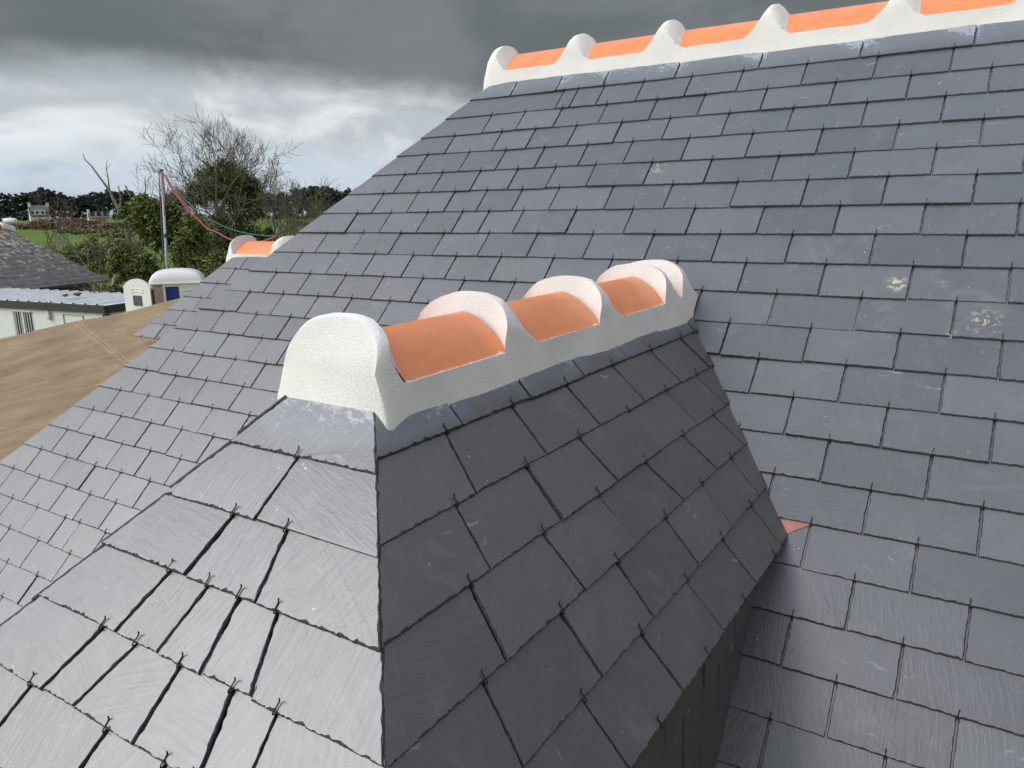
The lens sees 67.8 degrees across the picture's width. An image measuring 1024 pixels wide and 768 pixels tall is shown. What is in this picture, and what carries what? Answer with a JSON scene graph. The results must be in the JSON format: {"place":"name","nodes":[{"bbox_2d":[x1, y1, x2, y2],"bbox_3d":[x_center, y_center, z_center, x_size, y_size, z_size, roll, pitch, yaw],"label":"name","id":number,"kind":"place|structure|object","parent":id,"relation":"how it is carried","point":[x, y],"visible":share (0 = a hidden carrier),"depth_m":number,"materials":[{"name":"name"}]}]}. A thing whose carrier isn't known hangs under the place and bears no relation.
{"place":"outdoors","nodes":[
{"label":"outdoors","id":0,"kind":"place"},
{"bbox_2d":[0,215,317,290],"bbox_3d":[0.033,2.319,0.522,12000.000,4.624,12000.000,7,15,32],"label":"ground","id":1,"kind":"structure","parent":0,"point":[35,235],"depth_m":70.71,"materials":[{"name":"green plant"}]},
{"bbox_2d":[0,192,16,216],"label":"conifer","id":2,"kind":"object","parent":1,"relation":"on","point":[6,202],"visible":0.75,"depth_m":177.10,"materials":[{"name":"green plant"}]},
{"bbox_2d":[3,193,14,218],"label":"conifer","id":3,"kind":"object","parent":1,"relation":"on","point":[10,198],"visible":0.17,"depth_m":196.78,"materials":[{"name":"green plant"}]},
{"bbox_2d":[3,217,17,224],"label":"gas tank","id":4,"kind":"object","parent":1,"relation":"on","point":[9,220],"visible":0.83,"depth_m":109.59,"materials":[{"name":"white metal"}]},
{"bbox_2d":[10,196,21,220],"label":"conifer","id":5,"kind":"object","parent":1,"relation":"on","point":[16,209],"visible":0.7,"depth_m":187.32,"materials":[{"name":"green plant"}]},
{"bbox_2d":[9,192,29,210],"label":"conifer","id":6,"kind":"object","parent":1,"relation":"on","point":[21,202],"visible":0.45,"depth_m":196.01,"materials":[{"name":"green plant"}]},
{"bbox_2d":[18,192,33,219],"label":"conifer","id":7,"kind":"object","parent":1,"relation":"on","point":[23,207],"visible":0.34,"depth_m":195.87,"materials":[{"name":"green plant"}]},
{"bbox_2d":[27,192,41,217],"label":"conifer","id":8,"kind":"object","parent":1,"relation":"on","point":[32,197],"visible":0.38,"depth_m":169.73,"materials":[{"name":"green plant"}]},
{"bbox_2d":[28,203,50,220],"bbox_3d":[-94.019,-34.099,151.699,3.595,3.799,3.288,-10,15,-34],"label":"farmhouse","id":9,"kind":"object","parent":1,"relation":"on","point":[36,211],"visible":0.91,"depth_m":150.76,"materials":[{"name":"white paint"}]},
{"bbox_2d":[28,191,50,209],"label":"conifer","id":10,"kind":"object","parent":1,"relation":"on","point":[41,196],"visible":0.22,"depth_m":181.16,"materials":[{"name":"green plant"}]},
{"bbox_2d":[36,187,64,204],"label":"conifer","id":11,"kind":"object","parent":1,"relation":"on","point":[42,190],"visible":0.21,"depth_m":186.90,"materials":[{"name":"green plant"}]},
{"bbox_2d":[44,190,62,217],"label":"conifer","id":12,"kind":"object","parent":1,"relation":"on","point":[49,198],"visible":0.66,"depth_m":174.90,"materials":[{"name":"green plant"}]},
{"bbox_2d":[32,191,77,238],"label":"bare shrub","id":13,"kind":"object","parent":1,"relation":"on","point":[55,211],"visible":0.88,"depth_m":69.66,"materials":[{"name":"brown plant"}]},
{"bbox_2d":[0,222,109,291],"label":"stone barn","id":14,"kind":"structure","parent":1,"relation":"on","point":[25,263],"depth_m":30.72,"materials":[{"name":"stone"}]},
{"bbox_2d":[45,190,68,217],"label":"conifer","id":15,"kind":"object","parent":1,"relation":"on","point":[60,196],"visible":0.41,"depth_m":184.45,"materials":[{"name":"green plant"}]},
{"bbox_2d":[0,288,125,338],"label":"site cabin","id":16,"kind":"object","parent":1,"relation":"on","point":[22,311],"visible":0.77,"depth_m":23.17,"materials":[{"name":"white metal"}]},
{"bbox_2d":[11,310,33,334],"bbox_3d":[-14.963,-1.729,23.385,0.909,1.050,0.084,5,14,24],"label":"window","id":17,"kind":"structure","parent":16,"relation":"in","point":[23,319],"depth_m":23.34,"materials":[{"name":"grey glass"}]},
{"bbox_2d":[44,292,81,307],"bbox_3d":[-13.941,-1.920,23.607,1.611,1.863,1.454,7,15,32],"label":"moss clump","id":18,"kind":"object","parent":16,"relation":"on","point":[78,294],"visible":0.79,"depth_m":23.26,"materials":[{"name":"green plant"}]},
{"bbox_2d":[58,196,73,213],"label":"conifer","id":19,"kind":"object","parent":1,"relation":"on","point":[69,201],"visible":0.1,"depth_m":191.40,"materials":[{"name":"green plant"}]},
{"bbox_2d":[10,206,130,229],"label":"bracken bank","id":20,"kind":"structure","parent":1,"relation":"on","point":[80,221],"depth_m":90.03,"materials":[{"name":"plant"}]},
{"bbox_2d":[68,195,90,215],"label":"conifer","id":21,"kind":"object","parent":1,"relation":"on","point":[78,201],"visible":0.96,"depth_m":172.08,"materials":[{"name":"green plant"}]},
{"bbox_2d":[74,203,86,219],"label":"conifer","id":22,"kind":"object","parent":1,"relation":"on","point":[82,211],"visible":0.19,"depth_m":181.22,"materials":[{"name":"green plant"}]},
{"bbox_2d":[81,194,95,210],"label":"conifer","id":23,"kind":"object","parent":1,"relation":"on","point":[90,199],"visible":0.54,"depth_m":183.17,"materials":[{"name":"green plant"}]},
{"bbox_2d":[37,201,140,274],"bbox_3d":[-21.004,-7.133,37.753,6.058,3.787,2.010,1,13,9],"label":"bare shrub","id":24,"kind":"object","parent":1,"relation":"on","point":[72,248],"visible":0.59,"depth_m":37.71,"materials":[{"name":"plant"}]},
{"bbox_2d":[88,191,99,211],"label":"conifer","id":25,"kind":"object","parent":1,"relation":"on","point":[92,193],"visible":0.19,"depth_m":192.79,"materials":[{"name":"green plant"}]},
{"bbox_2d":[51,233,144,273],"bbox_3d":[-21.884,-6.511,40.289,3.606,2.818,4.690,7,15,32],"label":"bramble thicket","id":26,"kind":"object","parent":1,"relation":"on","point":[72,256],"visible":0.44,"depth_m":39.48,"materials":[{"name":"green plant"}]},
{"bbox_2d":[72,274,123,293],"bbox_3d":[-13.491,-2.635,25.282,1.472,2.018,1.870,-11,16,-39],"label":"brush pile","id":27,"kind":"object","parent":1,"relation":"on","point":[110,288],"visible":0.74,"depth_m":25.32,"materials":[{"name":"green plant"}]},
{"bbox_2d":[54,221,143,246],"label":"bramble thicket","id":28,"kind":"object","parent":1,"relation":"on","point":[110,232],"visible":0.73,"depth_m":59.29,"materials":[{"name":"green plant"}]},
{"bbox_2d":[87,209,110,219],"bbox_3d":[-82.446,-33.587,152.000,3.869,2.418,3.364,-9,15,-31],"label":"farmhouse","id":29,"kind":"object","parent":1,"relation":"on","point":[104,214],"visible":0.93,"depth_m":150.86,"materials":[{"name":"white paint"}]},
{"bbox_2d":[94,191,109,213],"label":"conifer","id":30,"kind":"object","parent":1,"relation":"on","point":[101,202],"visible":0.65,"depth_m":169.26,"materials":[{"name":"green plant"}]},
{"bbox_2d":[92,189,119,214],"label":"conifer","id":31,"kind":"object","parent":1,"relation":"on","point":[108,203],"visible":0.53,"depth_m":178.55,"materials":[{"name":"green plant"}]},
{"bbox_2d":[83,155,145,246],"bbox_3d":[-16.179,-6.398,31.089,2.589,5.878,0.985,0,13,5],"label":"dead tree","id":32,"kind":"object","parent":1,"relation":"on","point":[112,197],"visible":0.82,"depth_m":30.98,"materials":[{"name":"wood"}]},
{"bbox_2d":[105,192,126,213],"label":"conifer","id":33,"kind":"object","parent":1,"relation":"on","point":[115,210],"visible":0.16,"depth_m":185.00,"materials":[{"name":"green plant"}]},
{"bbox_2d":[120,190,134,199],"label":"conifer","id":34,"kind":"object","parent":1,"relation":"on","point":[125,194],"visible":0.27,"depth_m":194.01,"materials":[{"name":"green plant"}]},
{"bbox_2d":[96,235,160,286],"bbox_3d":[-13.262,-3.627,26.544,2.691,3.108,2.329,-5,13,-17],"label":"evergreen shrub","id":35,"kind":"object","parent":1,"relation":"on","point":[134,264],"visible":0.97,"depth_m":26.27,"materials":[{"name":"green plant"}]},
{"bbox_2d":[77,184,212,282],"bbox_3d":[-13.531,-5.336,29.177,4.591,4.691,3.758,-13,17,-43],"label":"evergreen shrub","id":36,"kind":"object","parent":1,"relation":"on","point":[141,211],"visible":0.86,"depth_m":28.62,"materials":[{"name":"green plant"}]},
{"bbox_2d":[123,268,204,311],"bbox_3d":[-9.266,-1.905,20.515,1.934,2.345,1.837,-5,13,-18],"label":"portable toilet","id":37,"kind":"object","parent":1,"relation":"on","point":[169,284],"visible":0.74,"depth_m":20.09,"materials":[{"name":"white plastic"}]},
{"bbox_2d":[123,279,151,311],"bbox_3d":[-9.658,-1.678,19.840,0.970,2.110,0.080,5,14,24],"label":"door","id":38,"kind":"structure","parent":37,"relation":"in","point":[137,292],"depth_m":19.67,"materials":[{"name":"white plastic"}]},
{"bbox_2d":[159,169,168,268],"bbox_3d":[-10.428,-3.731,23.024,0.110,5.380,1.264,-3,13,-10],"label":"scaffold pole","id":39,"kind":"object","parent":1,"relation":"on","point":[165,233],"visible":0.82,"depth_m":22.98,"materials":[{"name":"metal"}]},
{"bbox_2d":[158,170,277,268],"bbox_3d":[-7.280,-3.475,17.621,0.377,3.554,13.538,-8,15,-30],"label":"blue hose","id":40,"kind":"object","parent":39,"relation":"attached to","point":[196,210],"visible":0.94,"depth_m":21.06,"materials":[{"name":"blue rubber"}]},
{"bbox_2d":[161,171,277,240],"bbox_3d":[-7.199,-4.303,17.474,0.210,1.859,13.512,-8,15,-29],"label":"red hose","id":41,"kind":"object","parent":39,"relation":"attached to","point":[183,202],"visible":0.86,"depth_m":19.73,"materials":[{"name":"red rubber"}]},
{"bbox_2d":[0,204,329,220],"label":"hedge","id":42,"kind":"object","parent":1,"relation":"on","point":[23,217],"visible":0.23,"depth_m":170.30,"materials":[{"name":"green plant"}]},
{"bbox_2d":[167,190,187,209],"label":"conifer","id":43,"kind":"object","parent":1,"relation":"on","point":[178,204],"visible":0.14,"depth_m":178.91,"materials":[{"name":"green plant"}]},
{"bbox_2d":[168,211,226,273],"bbox_3d":[-11.696,-4.644,28.381,2.032,3.758,3.171,-2,13,-6],"label":"evergreen shrub","id":44,"kind":"object","parent":1,"relation":"on","point":[199,231],"visible":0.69,"depth_m":27.77,"materials":[{"name":"green plant"}]},
{"bbox_2d":[175,225,234,277],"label":"evergreen shrub","id":45,"kind":"object","parent":1,"relation":"on","point":[216,261],"visible":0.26,"depth_m":26.67,"materials":[{"name":"green plant"}]},
{"bbox_2d":[119,104,301,260],"bbox_3d":[-12.738,-7.985,33.025,8.352,8.002,6.445,7,15,32],"label":"bare tree","id":46,"kind":"object","parent":1,"relation":"on","point":[183,180],"visible":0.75,"depth_m":32.26,"materials":[{"name":"grey plant"}]},
{"bbox_2d":[141,111,267,254],"bbox_3d":[-13.074,-7.803,33.000,4.898,7.296,3.973,-6,14,-23],"label":"ivy","id":47,"kind":"object","parent":46,"relation":"attached to","point":[251,191],"visible":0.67,"depth_m":33.19,"materials":[{"name":"green plant"}]},
{"bbox_2d":[170,120,271,225],"bbox_3d":[-13.037,-8.362,35.037,4.718,7.767,5.330,7,15,32],"label":"bare tree","id":48,"kind":"object","parent":1,"relation":"on","point":[247,147],"visible":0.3,"depth_m":34.61,"materials":[{"name":"brown plant"}]},
{"bbox_2d":[190,202,275,263],"bbox_3d":[-11.643,-5.463,31.176,4.085,3.822,2.333,2,13,10],"label":"ivy thicket","id":49,"kind":"object","parent":1,"relation":"on","point":[219,241],"visible":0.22,"depth_m":30.80,"materials":[{"name":"green plant"}]},
{"bbox_2d":[215,152,340,240],"bbox_3d":[-11.076,-7.916,36.277,5.582,6.238,7.582,-9,15,-33],"label":"bare tree","id":50,"kind":"object","parent":1,"relation":"on","point":[281,216],"visible":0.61,"depth_m":35.94,"materials":[{"name":"brown plant"}]},
{"bbox_2d":[273,193,290,208],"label":"conifer","id":51,"kind":"object","parent":1,"relation":"on","point":[279,196],"visible":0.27,"depth_m":142.41,"materials":[{"name":"green plant"}]},
{"bbox_2d":[287,189,303,216],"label":"conifer","id":52,"kind":"object","parent":1,"relation":"on","point":[296,199],"visible":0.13,"depth_m":154.39,"materials":[{"name":"green plant"}]},
{"bbox_2d":[251,178,344,240],"bbox_3d":[-10.982,-8.445,40.215,6.675,4.977,6.062,7,15,32],"label":"bare shrub","id":53,"kind":"object","parent":1,"relation":"on","point":[315,209],"visible":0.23,"depth_m":39.39,"materials":[{"name":"plant"}]},
{"bbox_2d":[297,186,318,217],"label":"conifer","id":54,"kind":"object","parent":1,"relation":"on","point":[304,192],"visible":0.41,"depth_m":144.55,"materials":[{"name":"green plant"}]},
{"bbox_2d":[301,186,328,217],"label":"conifer","id":55,"kind":"object","parent":1,"relation":"on","point":[310,192],"visible":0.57,"depth_m":143.80,"materials":[{"name":"green plant"}]},
{"bbox_2d":[322,185,340,206],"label":"conifer","id":56,"kind":"object","parent":1,"relation":"on","point":[329,191],"visible":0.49,"depth_m":151.50,"materials":[{"name":"green plant"}]},
{"bbox_2d":[334,190,349,202],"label":"conifer","id":57,"kind":"object","parent":1,"relation":"on","point":[340,194],"visible":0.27,"depth_m":146.16,"materials":[{"name":"green plant"}]},
{"bbox_2d":[0,0,1023,767],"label":"house","id":58,"kind":"structure","parent":1,"relation":"on","point":[586,400],"depth_m":1.66,"materials":[{"name":"grey stone"}]},
{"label":"low annexe","id":59,"kind":"object","parent":1,"relation":"on","visible":0},
{"bbox_2d":[0,298,180,460],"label":"brown tarpaulin","id":60,"kind":"object","parent":59,"relation":"on","point":[48,375],"visible":0.17,"depth_m":5.33,"materials":[{"name":"beige wood"}]},
{"bbox_2d":[0,0,888,218],"label":"sky","id":61,"kind":"structure","parent":0,"point":[357,83],"materials":[{"name":"grey"}]}
]}

